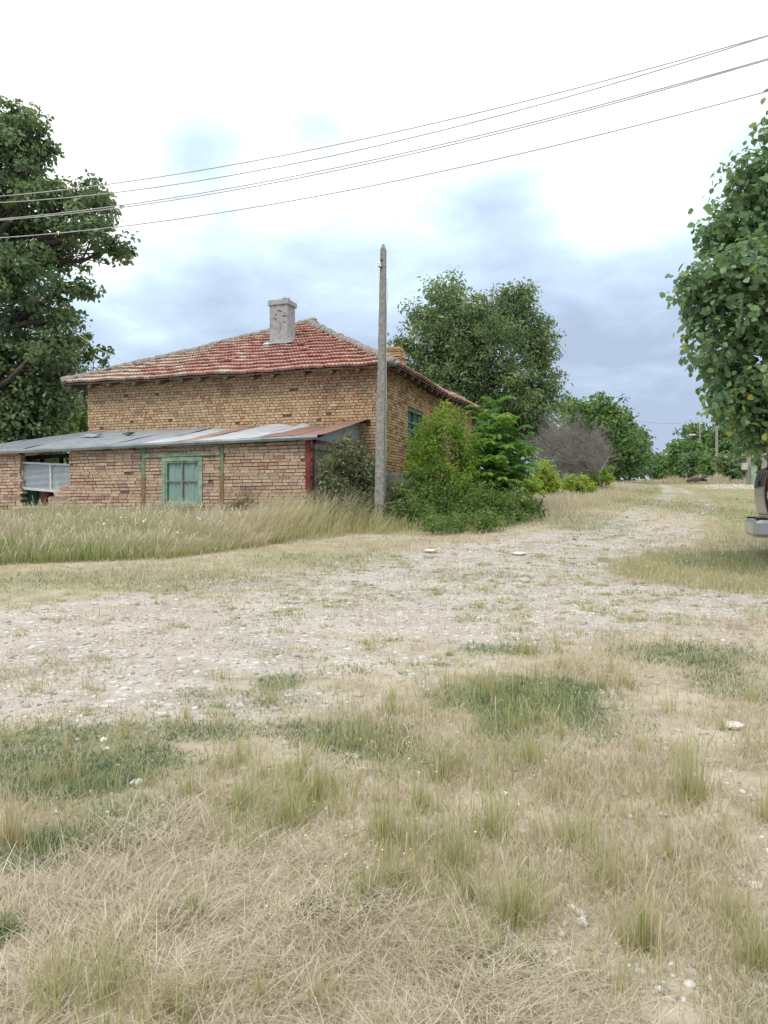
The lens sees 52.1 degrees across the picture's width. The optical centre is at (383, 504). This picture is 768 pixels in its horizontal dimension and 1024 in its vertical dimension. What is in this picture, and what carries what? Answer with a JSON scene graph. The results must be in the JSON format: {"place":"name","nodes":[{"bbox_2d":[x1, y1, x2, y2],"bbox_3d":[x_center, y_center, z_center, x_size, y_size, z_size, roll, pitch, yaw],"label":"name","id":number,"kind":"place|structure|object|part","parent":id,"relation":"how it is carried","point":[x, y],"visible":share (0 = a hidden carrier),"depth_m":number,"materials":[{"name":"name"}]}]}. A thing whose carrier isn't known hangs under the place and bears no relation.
{"place":"outdoors","nodes":[
{"label":"outdoors","id":0,"kind":"place"},
{"bbox_2d":[39,491,52,505],"bbox_3d":[-9.021,-0.210,20.969,0.367,0.980,0.367,0,0,0],"label":"container","id":1,"kind":"object","parent":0,"point":[43,495],"visible":0.13,"depth_m":20.81,"materials":[{"name":"paint"}]},
{"bbox_2d":[0,496,330,564],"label":"tall grass","id":2,"kind":"structure","parent":0,"point":[99,553],"depth_m":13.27,"materials":[{"name":"beige plant"}]},
{"bbox_2d":[0,35,766,196],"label":"overhead wire","id":3,"kind":"object","parent":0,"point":[408,128],"visible":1,"depth_m":11.77,"materials":[{"name":"black metal"}]},
{"bbox_2d":[0,479,767,1023],"bbox_3d":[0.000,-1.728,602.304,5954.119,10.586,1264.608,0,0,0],"label":"ground","id":4,"kind":"structure","parent":0,"point":[310,681],"depth_m":5.42,"materials":[{"name":"grey gravel"}]},
{"bbox_2d":[26,490,38,505],"bbox_3d":[-9.451,-0.210,21.115,0.568,0.980,0.568,0,0,0],"label":"barrel","id":5,"kind":"object","parent":4,"relation":"on","point":[34,494],"visible":0.16,"depth_m":20.86,"materials":[{"name":"paint"}]},
{"bbox_2d":[20,397,87,463],"bbox_3d":[-14.960,-2.577,34.446,7.825,4.891,5.738,0,0,0],"label":"leafy bush","id":6,"kind":"object","parent":4,"relation":"on","point":[81,423],"visible":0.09,"depth_m":32.45,"materials":[{"name":"green plant"}]},
{"bbox_2d":[0,95,140,462],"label":"linden tree","id":7,"kind":"object","parent":4,"relation":"on","point":[30,398],"visible":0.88,"depth_m":26.28,"materials":[{"name":"green plant"}]},
{"bbox_2d":[61,329,114,430],"bbox_3d":[-11.392,-3.326,29.985,2.282,6.672,1.562,0,0,0],"label":"young tree","id":8,"kind":"object","parent":4,"relation":"on","point":[87,355],"visible":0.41,"depth_m":29.94,"materials":[{"name":"green plant"}]},
{"bbox_2d":[129,778,143,785],"bbox_3d":[-1.197,1.344,3.794,0.066,0.031,0.062,0,0,0],"label":"stone","id":9,"kind":"object","parent":4,"relation":"on","point":[136,781],"visible":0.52,"depth_m":3.78,"materials":[{"name":"stone"}]},
{"bbox_2d":[0,419,367,513],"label":"brick shed","id":10,"kind":"structure","parent":4,"relation":"on","point":[190,465],"depth_m":19.28,"materials":[{"name":"brown brick"}]},
{"bbox_2d":[81,433,103,436],"bbox_3d":[-8.104,-1.925,21.799,0.620,0.131,0.260,0,0,19],"label":"metal scrap","id":11,"kind":"object","parent":10,"relation":"on","point":[91,435],"visible":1,"depth_m":21.77,"materials":[{"name":"metal"}]},
{"bbox_2d":[160,457,202,506],"bbox_3d":[-4.860,-0.546,18.984,1.182,1.206,0.175,0,0,19],"label":"window","id":12,"kind":"structure","parent":10,"relation":"in","point":[182,477],"depth_m":19.01,"materials":[{"name":"green paint"}]},
{"bbox_2d":[225,491,271,513],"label":"shrub","id":13,"kind":"object","parent":4,"relation":"on","point":[241,501],"visible":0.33,"depth_m":17.25,"materials":[{"name":"green plant"}]},
{"bbox_2d":[60,297,486,497],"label":"brick house","id":14,"kind":"structure","parent":4,"relation":"on","point":[285,368],"depth_m":22.25,"materials":[{"name":"brown brick"}]},
{"bbox_2d":[70,328,133,365],"bbox_3d":[-8.794,-4.930,24.150,0.017,1.988,5.031,0,0,-43],"label":"service wire","id":15,"kind":"object","parent":14,"relation":"attached to","point":[100,349],"visible":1,"depth_m":24.01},
{"bbox_2d":[407,408,421,450],"bbox_3d":[0.816,-2.200,23.369,0.220,1.182,1.541,0,0,19],"label":"window","id":16,"kind":"structure","parent":14,"relation":"in","point":[412,414],"depth_m":23.40,"materials":[{"name":"green paint"}]},
{"bbox_2d":[304,429,406,525],"bbox_3d":[-0.811,-0.566,17.577,2.185,2.414,2.953,0,0,-13],"label":"creeper","id":17,"kind":"object","parent":4,"relation":"on","point":[355,473],"visible":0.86,"depth_m":17.51,"materials":[{"name":"green plant"}]},
{"bbox_2d":[374,244,387,527],"bbox_3d":[-0.066,-2.412,16.872,0.279,6.393,0.247,0,0,11],"label":"utility pole","id":18,"kind":"object","parent":4,"relation":"on","point":[380,488],"visible":0.98,"depth_m":16.82,"materials":[{"name":"weathered wood"},{"name":"wire"}]},
{"bbox_2d":[0,496,767,1023],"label":"dry grass","id":19,"kind":"structure","parent":4,"relation":"on","point":[702,924],"depth_m":3.63,"materials":[{"name":"beige plant"}]},
{"bbox_2d":[0,591,767,1023],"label":"straw litter","id":20,"kind":"object","parent":4,"relation":"on","point":[520,1007],"visible":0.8,"depth_m":2.56,"materials":[{"name":"beige plant"}]},
{"bbox_2d":[257,649,636,910],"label":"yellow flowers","id":21,"kind":"object","parent":20,"relation":"on","point":[392,813],"visible":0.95,"depth_m":3.13,"materials":[{"name":"yellow plant"}]},
{"bbox_2d":[0,498,767,981],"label":"creeping grass","id":22,"kind":"structure","parent":4,"relation":"on","point":[216,732],"depth_m":4.50,"materials":[{"name":"green plant"}]},
{"bbox_2d":[0,580,767,1023],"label":"seed stalks","id":23,"kind":"object","parent":4,"relation":"on","point":[376,850],"visible":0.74,"depth_m":3.21,"materials":[{"name":"plant"}]},
{"bbox_2d":[0,577,767,1023],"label":"grass tufts","id":24,"kind":"object","parent":4,"relation":"on","point":[642,931],"visible":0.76,"depth_m":3.22,"materials":[{"name":"plant"}]},
{"bbox_2d":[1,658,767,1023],"bbox_3d":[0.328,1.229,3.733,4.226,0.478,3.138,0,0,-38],"label":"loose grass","id":25,"kind":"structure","parent":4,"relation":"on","point":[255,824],"depth_m":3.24,"materials":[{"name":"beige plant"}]},
{"bbox_2d":[234,486,542,544],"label":"wild grass","id":26,"kind":"structure","parent":4,"relation":"on","point":[340,523],"depth_m":15.68,"materials":[{"name":"beige plant"}]},
{"bbox_2d":[385,478,422,515],"bbox_3d":[0.376,0.034,17.390,1.007,1.242,0.805,0,0,0],"label":"shrub","id":27,"kind":"object","parent":4,"relation":"on","point":[396,494],"visible":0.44,"depth_m":17.33,"materials":[{"name":"green plant"}]},
{"bbox_2d":[399,464,448,506],"bbox_3d":[0.917,-0.188,18.600,1.308,1.534,0.842,0,0,11],"label":"shrub","id":28,"kind":"object","parent":4,"relation":"on","point":[418,474],"visible":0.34,"depth_m":18.51,"materials":[{"name":"green plant"}]},
{"bbox_2d":[423,549,436,552],"bbox_3d":[0.737,0.741,12.601,0.163,0.063,0.215,0,0,-33],"label":"stone","id":29,"kind":"object","parent":4,"relation":"on","point":[430,550],"visible":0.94,"depth_m":12.55,"materials":[{"name":"stone"}]},
{"bbox_2d":[401,397,485,502],"bbox_3d":[1.531,-1.069,19.574,2.230,3.176,3.004,0,0,0],"label":"maple bush","id":30,"kind":"object","parent":4,"relation":"on","point":[430,451],"visible":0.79,"depth_m":19.23,"materials":[{"name":"green plant"}]},
{"bbox_2d":[385,466,542,534],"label":"nettles","id":31,"kind":"object","parent":4,"relation":"on","point":[444,510],"visible":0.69,"depth_m":17.24,"materials":[{"name":"green plant"}]},
{"bbox_2d":[454,478,505,507],"bbox_3d":[2.292,-0.048,18.809,1.349,1.229,0.853,0,0,0],"label":"shrub","id":32,"kind":"object","parent":4,"relation":"on","point":[492,485],"visible":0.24,"depth_m":18.65,"materials":[{"name":"green plant"}]},
{"bbox_2d":[387,267,573,474],"bbox_3d":[4.558,-6.244,40.486,8.646,11.585,8.148,0,0,43],"label":"broad tree","id":33,"kind":"object","parent":4,"relation":"on","point":[473,353],"visible":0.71,"depth_m":39.02,"materials":[{"name":"green plant"}]},
{"bbox_2d":[459,395,549,501],"bbox_3d":[3.039,-1.380,21.071,2.614,3.382,3.572,0,0,0],"label":"tree of heaven","id":34,"kind":"object","parent":4,"relation":"on","point":[503,465],"visible":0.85,"depth_m":20.46,"materials":[{"name":"green plant"}]},
{"bbox_2d":[511,551,526,554],"bbox_3d":[2.123,0.763,12.324,0.232,0.053,0.281,0,0,0],"label":"stone","id":35,"kind":"object","parent":4,"relation":"on","point":[518,553],"visible":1,"depth_m":12.24,"materials":[{"name":"stone"}]},
{"bbox_2d":[501,479,549,519],"bbox_3d":[3.191,-0.028,18.570,1.472,1.223,0.889,0,0,0],"label":"shrub","id":36,"kind":"object","parent":4,"relation":"on","point":[529,506],"visible":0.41,"depth_m":18.51,"materials":[{"name":"green plant"}]},
{"bbox_2d":[513,473,546,495],"bbox_3d":[5.215,-0.620,28.981,1.533,1.338,1.224,0,0,0],"label":"robinia sapling","id":37,"kind":"object","parent":4,"relation":"on","point":[538,486],"visible":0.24,"depth_m":28.76,"materials":[{"name":"green plant"}]},
{"bbox_2d":[529,457,564,494],"bbox_3d":[6.145,-0.924,29.996,1.421,1.834,1.332,0,0,24],"label":"robinia sapling","id":38,"kind":"object","parent":4,"relation":"on","point":[549,479],"visible":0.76,"depth_m":29.79,"materials":[{"name":"green plant"}]},
{"bbox_2d":[562,472,567,482],"bbox_3d":[8.539,-0.932,36.997,0.267,1.188,0.218,0,0,0],"label":"fence post","id":39,"kind":"object","parent":4,"relation":"on","point":[563,475],"visible":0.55,"depth_m":36.91,"materials":[{"name":"grey wood"}]},
{"bbox_2d":[521,408,623,488],"bbox_3d":[8.758,-2.207,37.370,6.126,5.307,5.604,0,0,0],"label":"dead bush","id":40,"kind":"object","parent":4,"relation":"on","point":[594,451],"visible":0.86,"depth_m":37.02,"materials":[{"name":"grey plant"}]},
{"bbox_2d":[560,472,597,495],"bbox_3d":[7.916,-0.709,32.036,1.690,1.210,1.122,0,0,0],"label":"robinia sapling","id":41,"kind":"object","parent":4,"relation":"on","point":[577,484],"visible":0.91,"depth_m":31.87,"materials":[{"name":"green plant"}]},
{"bbox_2d":[541,391,658,481],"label":"maple tree","id":42,"kind":"object","parent":4,"relation":"on","point":[623,436],"visible":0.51,"depth_m":60.97,"materials":[{"name":"green plant"}]},
{"bbox_2d":[587,465,616,488],"bbox_3d":[10.411,-1.163,37.980,1.464,1.533,1.390,0,0,44],"label":"robinia sapling","id":43,"kind":"object","parent":4,"relation":"on","point":[606,477],"visible":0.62,"depth_m":37.84,"materials":[{"name":"green plant"}]},
{"bbox_2d":[607,424,656,481],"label":"maple tree","id":44,"kind":"object","parent":4,"relation":"on","point":[650,465],"visible":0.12,"depth_m":73.21,"materials":[{"name":"green plant"}]},
{"bbox_2d":[643,452,670,479],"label":"roadside tree","id":45,"kind":"object","parent":4,"relation":"on","point":[655,474],"visible":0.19,"depth_m":104.13,"materials":[{"name":"green plant"}]},
{"bbox_2d":[653,456,683,479],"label":"hedge bush","id":46,"kind":"object","parent":4,"relation":"on","point":[659,468],"visible":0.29,"depth_m":95.00,"materials":[{"name":"green plant"}]},
{"bbox_2d":[594,525,767,596],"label":"verge grass","id":47,"kind":"structure","parent":4,"relation":"on","point":[715,579],"depth_m":10.41,"materials":[{"name":"beige plant"}]},
{"bbox_2d":[659,436,711,479],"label":"roadside tree","id":48,"kind":"object","parent":4,"relation":"on","point":[674,450],"visible":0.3,"depth_m":91.61,"materials":[{"name":"green plant"}]},
{"bbox_2d":[675,448,711,478],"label":"hedge bush","id":49,"kind":"object","parent":4,"relation":"on","point":[690,460],"visible":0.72,"depth_m":84.15,"materials":[{"name":"green plant"}]},
{"bbox_2d":[672,417,714,478],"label":"roadside tree","id":50,"kind":"object","parent":4,"relation":"on","point":[690,428],"visible":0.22,"depth_m":99.45,"materials":[{"name":"green plant"}]},
{"bbox_2d":[643,473,745,483],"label":"mound grass","id":51,"kind":"structure","parent":4,"relation":"on","point":[711,478],"depth_m":61.12,"materials":[{"name":"beige plant"}]},
{"bbox_2d":[689,426,700,476],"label":"utility pole","id":52,"kind":"object","parent":4,"relation":"on","point":[699,436],"visible":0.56,"depth_m":97.87,"materials":[{"name":"concrete"}]},
{"bbox_2d":[686,476,707,482],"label":"log","id":53,"kind":"object","parent":4,"relation":"on","point":[695,479],"visible":1,"depth_m":60.22,"materials":[{"name":"brown wood"}]},
{"bbox_2d":[695,451,720,476],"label":"hedge bush","id":54,"kind":"object","parent":4,"relation":"on","point":[705,467],"visible":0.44,"depth_m":79.25,"materials":[{"name":"green plant"}]},
{"bbox_2d":[659,88,767,465],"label":"linden tree","id":55,"kind":"object","parent":4,"relation":"on","point":[736,393],"visible":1,"depth_m":9.29,"materials":[{"name":"green plant"}]},
{"bbox_2d":[715,426,717,476],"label":"utility pole","id":56,"kind":"object","parent":4,"relation":"on","point":[716,439],"visible":0.51,"depth_m":77.90,"materials":[{"name":"concrete"}]},
{"bbox_2d":[635,418,708,423],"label":"track wire","id":57,"kind":"object","parent":56,"relation":"attached to","point":[670,423],"visible":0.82,"depth_m":73.66,"materials":[{"name":"black metal"}]},
{"bbox_2d":[698,417,736,455],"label":"roadside tree","id":58,"kind":"object","parent":4,"relation":"on","point":[724,440],"visible":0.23,"depth_m":95.57,"materials":[{"name":"green plant"}]},
{"bbox_2d":[702,483,753,488],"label":"white blossom","id":59,"kind":"object","parent":4,"relation":"on","point":[746,486],"visible":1,"depth_m":44.75,"materials":[{"name":"white plant"}]},
{"bbox_2d":[710,449,759,480],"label":"hedge bush","id":60,"kind":"object","parent":4,"relation":"on","point":[729,464],"visible":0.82,"depth_m":63.15,"materials":[{"name":"green plant"}]},
{"bbox_2d":[726,721,743,729],"bbox_3d":[2.044,1.286,4.580,0.104,0.042,0.108,0,0,0],"label":"stone","id":61,"kind":"object","parent":4,"relation":"on","point":[734,725],"visible":0.82,"depth_m":4.55,"materials":[{"name":"stone"}]},
{"bbox_2d":[741,455,752,484],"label":"utility pole","id":62,"kind":"object","parent":4,"relation":"on","point":[746,466],"visible":0.48,"depth_m":57.85,"materials":[{"name":"concrete"}]},
{"bbox_2d":[728,447,767,470],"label":"hedge bush","id":63,"kind":"object","parent":4,"relation":"on","point":[757,464],"visible":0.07,"depth_m":64.99,"materials":[{"name":"green plant"}]},
{"bbox_2d":[750,466,756,484],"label":"cabinet","id":64,"kind":"object","parent":4,"relation":"on","point":[753,470],"visible":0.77,"depth_m":57.31,"materials":[{"name":"metal"}]},
{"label":"door","id":65,"kind":"part","parent":64,"relation":"part of","materials":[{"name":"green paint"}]},
{"bbox_2d":[745,467,767,537],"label":"pickup truck","id":66,"kind":"object","parent":4,"relation":"on","point":[755,526],"visible":1,"depth_m":11.80,"materials":[{"name":"silver metal"}]},
{"bbox_2d":[761,453,766,468],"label":"utility pole","id":67,"kind":"object","parent":4,"relation":"on","point":[764,464],"visible":0.16,"depth_m":53.86,"materials":[{"name":"concrete"}]},
{"bbox_2d":[0,59,767,220],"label":"overhead wire","id":68,"kind":"object","parent":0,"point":[415,152],"visible":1,"depth_m":11.66,"materials":[{"name":"black metal"}]},
{"bbox_2d":[0,91,767,237],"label":"overhead wire","id":69,"kind":"object","parent":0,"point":[410,177],"visible":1,"depth_m":11.62,"materials":[{"name":"black metal"}]},
{"bbox_2d":[0,35,767,202],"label":"overhead wire","id":70,"kind":"object","parent":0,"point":[414,136],"visible":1,"depth_m":11.78,"materials":[{"name":"black metal"}]},
{"bbox_2d":[0,0,767,478],"label":"sky","id":71,"kind":"structure","parent":0,"point":[132,89],"materials":[{"name":"white"}]},
{"bbox_2d":[1,58,767,218],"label":"overhead wire","id":72,"kind":"object","parent":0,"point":[412,150],"visible":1,"depth_m":11.72,"materials":[{"name":"black metal"}]},
{"bbox_2d":[54,479,766,548],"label":"field grass","id":73,"kind":"structure","parent":0,"point":[559,499],"depth_m":27.17,"materials":[{"name":"plant"}]}
]}

